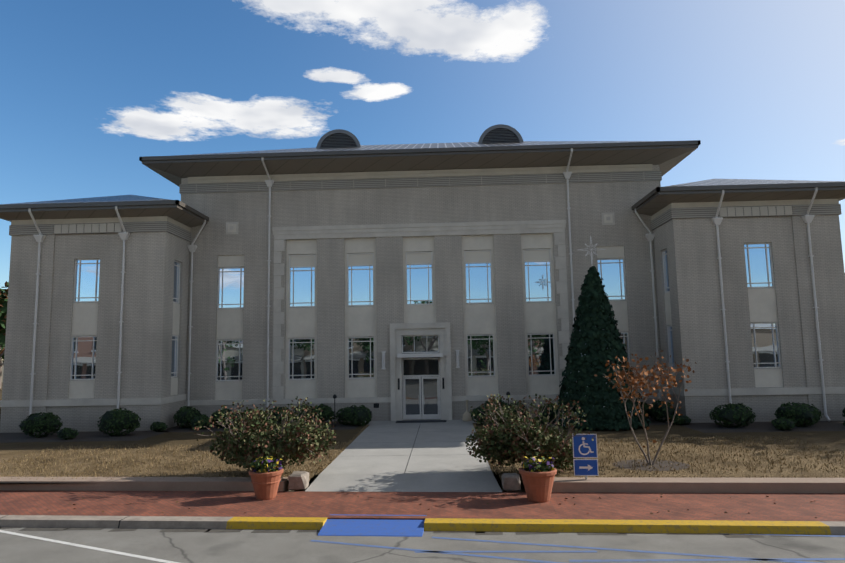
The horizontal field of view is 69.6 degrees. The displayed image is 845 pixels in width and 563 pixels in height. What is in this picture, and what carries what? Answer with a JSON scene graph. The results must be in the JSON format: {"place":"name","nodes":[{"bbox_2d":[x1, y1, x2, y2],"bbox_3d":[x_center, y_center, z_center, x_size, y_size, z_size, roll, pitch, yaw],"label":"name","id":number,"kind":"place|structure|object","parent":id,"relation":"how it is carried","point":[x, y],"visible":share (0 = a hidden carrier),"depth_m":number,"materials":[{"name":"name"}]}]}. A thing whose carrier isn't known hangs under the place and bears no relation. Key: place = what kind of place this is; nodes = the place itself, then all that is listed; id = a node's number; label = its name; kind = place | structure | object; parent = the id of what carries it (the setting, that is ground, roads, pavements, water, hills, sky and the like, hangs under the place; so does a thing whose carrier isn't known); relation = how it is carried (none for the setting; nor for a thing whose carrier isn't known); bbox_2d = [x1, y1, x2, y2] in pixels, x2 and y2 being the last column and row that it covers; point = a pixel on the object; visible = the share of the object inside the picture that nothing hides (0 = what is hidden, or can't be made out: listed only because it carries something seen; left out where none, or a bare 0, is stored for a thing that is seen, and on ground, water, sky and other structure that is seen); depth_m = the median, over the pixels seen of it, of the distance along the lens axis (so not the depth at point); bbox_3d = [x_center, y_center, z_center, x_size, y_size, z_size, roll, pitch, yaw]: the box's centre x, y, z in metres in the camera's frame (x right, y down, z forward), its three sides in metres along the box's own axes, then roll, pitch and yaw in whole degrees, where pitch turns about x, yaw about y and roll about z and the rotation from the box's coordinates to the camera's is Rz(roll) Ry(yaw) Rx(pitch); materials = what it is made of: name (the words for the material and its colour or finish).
{"place":"outdoors","nodes":[
{"label":"outdoors","id":0,"kind":"place"},
{"bbox_2d":[1,361,524,491],"bbox_3d":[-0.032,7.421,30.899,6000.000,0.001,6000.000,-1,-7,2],"label":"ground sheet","id":1,"kind":"object","parent":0,"point":[497,478],"depth_m":17.86,"materials":[{"name":"brown soil"}]},
{"bbox_2d":[305,419,501,491],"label":"walkway","id":2,"kind":"structure","parent":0,"point":[409,456],"depth_m":19.02,"materials":[{"name":"concrete"}]},
{"bbox_2d":[462,400,471,420],"bbox_3d":[2.228,6.417,30.331,0.500,1.040,0.487,-1,-7,2],"label":"smokers urn","id":3,"kind":"object","parent":2,"relation":"on","point":[467,416],"visible":0.92,"depth_m":30.15,"materials":[{"name":"beige plastic"}]},
{"bbox_2d":[0,527,844,562],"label":"road","id":4,"kind":"structure","parent":0,"point":[248,546],"depth_m":11.88,"materials":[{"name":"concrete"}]},
{"bbox_2d":[0,527,825,537],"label":"gutter dirt","id":5,"kind":"structure","parent":4,"relation":"on","point":[287,531],"depth_m":13.10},
{"bbox_2d":[0,514,844,536],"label":"street kerb","id":6,"kind":"structure","parent":4,"relation":"on","point":[325,526],"depth_m":13.01,"materials":[{"name":"concrete"}]},
{"bbox_2d":[0,530,844,562],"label":"road markings","id":7,"kind":"object","parent":4,"relation":"on","point":[415,550],"visible":0.94,"depth_m":11.53,"materials":[{"name":"white paint"}]},
{"bbox_2d":[0,490,844,520],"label":"brick pavement","id":8,"kind":"structure","parent":0,"point":[699,506],"depth_m":14.57,"materials":[{"name":"red brick"}]},
{"bbox_2d":[249,456,283,499],"bbox_3d":[-4.024,5.033,15.667,0.880,1.045,0.880,-1,-7,2],"label":"planter","id":9,"kind":"object","parent":8,"relation":"on","point":[265,473],"visible":1,"depth_m":15.41,"materials":[{"name":"ceramic"}]},
{"bbox_2d":[288,471,524,490],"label":"stone blocks","id":10,"kind":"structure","parent":8,"relation":"on","point":[298,480],"depth_m":16.31,"materials":[{"name":"grey stone"}]},
{"bbox_2d":[0,477,844,492],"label":"lawn kerb","id":11,"kind":"structure","parent":8,"relation":"on","point":[692,485],"depth_m":15.78,"materials":[{"name":"concrete"}]},
{"bbox_2d":[519,456,556,502],"bbox_3d":[2.832,4.821,14.913,0.933,1.041,0.933,-1,-7,2],"label":"planter","id":12,"kind":"object","parent":8,"relation":"on","point":[538,475],"visible":1,"depth_m":14.64,"materials":[{"name":"ceramic"}]},
{"bbox_2d":[0,382,844,517],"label":"lawn","id":13,"kind":"structure","parent":0,"point":[831,440],"depth_m":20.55,"materials":[{"name":"brown plant"}]},
{"bbox_2d":[0,281,8,387],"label":"tree belt","id":14,"kind":"object","parent":13,"relation":"on","point":[3,303],"visible":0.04,"depth_m":69.94,"materials":[{"name":"green plant"}]},
{"bbox_2d":[191,396,335,470],"bbox_3d":[-4.458,4.501,17.739,4.022,2.228,3.149,-1,-7,2],"label":"shrub","id":15,"kind":"object","parent":13,"relation":"on","point":[250,441],"visible":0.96,"depth_m":17.10,"materials":[{"name":"green plant"}]},
{"bbox_2d":[0,164,844,432],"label":"courthouse walls","id":16,"kind":"structure","parent":13,"relation":"on","point":[446,218],"depth_m":31.24,"materials":[{"name":"stone"}]},
{"bbox_2d":[0,140,844,227],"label":"roofs","id":17,"kind":"structure","parent":16,"relation":"on","point":[666,156],"depth_m":31.09,"materials":[{"name":"brown"}]},
{"bbox_2d":[316,124,522,148],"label":"dormers","id":18,"kind":"object","parent":17,"relation":"on","point":[341,138],"visible":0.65,"depth_m":36.77,"materials":[{"name":"black metal"}]},
{"bbox_2d":[70,243,780,419],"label":"window frames","id":19,"kind":"structure","parent":16,"relation":"attached to","point":[421,415],"depth_m":31.49,"materials":[{"name":"white metal"}]},
{"bbox_2d":[403,359,438,414],"bbox_3d":[-0.060,5.436,31.400,1.820,2.800,0.020,-1,-7,2],"label":"door glass","id":20,"kind":"object","parent":19,"relation":"attached to","point":[422,367],"visible":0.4,"depth_m":31.39,"materials":[{"name":"black"}]},
{"bbox_2d":[72,244,778,379],"bbox_3d":[-0.175,1.752,30.395,33.390,6.040,2.845,-1,-7,2],"label":"window glass","id":21,"kind":"object","parent":19,"relation":"in","point":[359,359],"visible":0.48,"depth_m":31.66,"materials":[{"name":"blue glass"}]},
{"bbox_2d":[28,148,830,420],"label":"downspouts","id":22,"kind":"object","parent":16,"relation":"attached to","point":[807,218],"visible":0.85,"depth_m":29.55,"materials":[{"name":"silver metal"}]},
{"bbox_2d":[0,417,844,470],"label":"mulch beds","id":23,"kind":"object","parent":13,"relation":"on","point":[700,427],"visible":0.41,"depth_m":26.29,"materials":[{"name":"brown soil"}]},
{"bbox_2d":[333,392,509,426],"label":"path lights","id":24,"kind":"object","parent":23,"relation":"on","point":[335,396],"visible":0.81,"depth_m":28.93,"materials":[{"name":"brown metal"}]},
{"bbox_2d":[19,398,844,439],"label":"shrubs","id":25,"kind":"object","parent":23,"relation":"on","point":[788,415],"visible":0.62,"depth_m":27.03,"materials":[{"name":"green plant"}]},
{"bbox_2d":[553,266,650,430],"bbox_3d":[7.955,2.879,27.772,4.173,7.263,4.144,-1,-7,2],"label":"christmas tree","id":26,"kind":"object","parent":23,"relation":"on","point":[596,345],"visible":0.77,"depth_m":26.65,"materials":[{"name":"green plant"}]},
{"bbox_2d":[539,236,604,289],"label":"star decorations","id":27,"kind":"object","parent":26,"relation":"attached to","point":[595,249],"visible":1,"depth_m":28.24,"materials":[{"name":"white"}]},
{"bbox_2d":[465,394,594,472],"bbox_3d":[2.903,4.261,16.858,3.414,2.231,3.747,-1,-7,2],"label":"shrub","id":28,"kind":"object","parent":13,"relation":"on","point":[509,436],"visible":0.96,"depth_m":16.73,"materials":[{"name":"green plant"}]},
{"bbox_2d":[572,434,598,478],"bbox_3d":[4.290,4.683,16.023,0.630,1.320,0.068,-2,-7,5],"label":"accessibility sign","id":29,"kind":"object","parent":13,"relation":"on","point":[583,447],"visible":0.98,"depth_m":16.00,"materials":[{"name":"blue metal"}]},
{"bbox_2d":[594,349,695,464],"bbox_3d":[6.898,3.696,17.900,2.839,3.443,4.058,-1,-7,2],"label":"lawn tree","id":30,"kind":"object","parent":13,"relation":"on","point":[635,379],"visible":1,"depth_m":17.92,"materials":[{"name":"brown plant"}]},
{"bbox_2d":[0,0,844,288],"label":"sky","id":31,"kind":"structure","parent":0,"point":[89,89],"materials":[{"name":"blue"}]}
]}

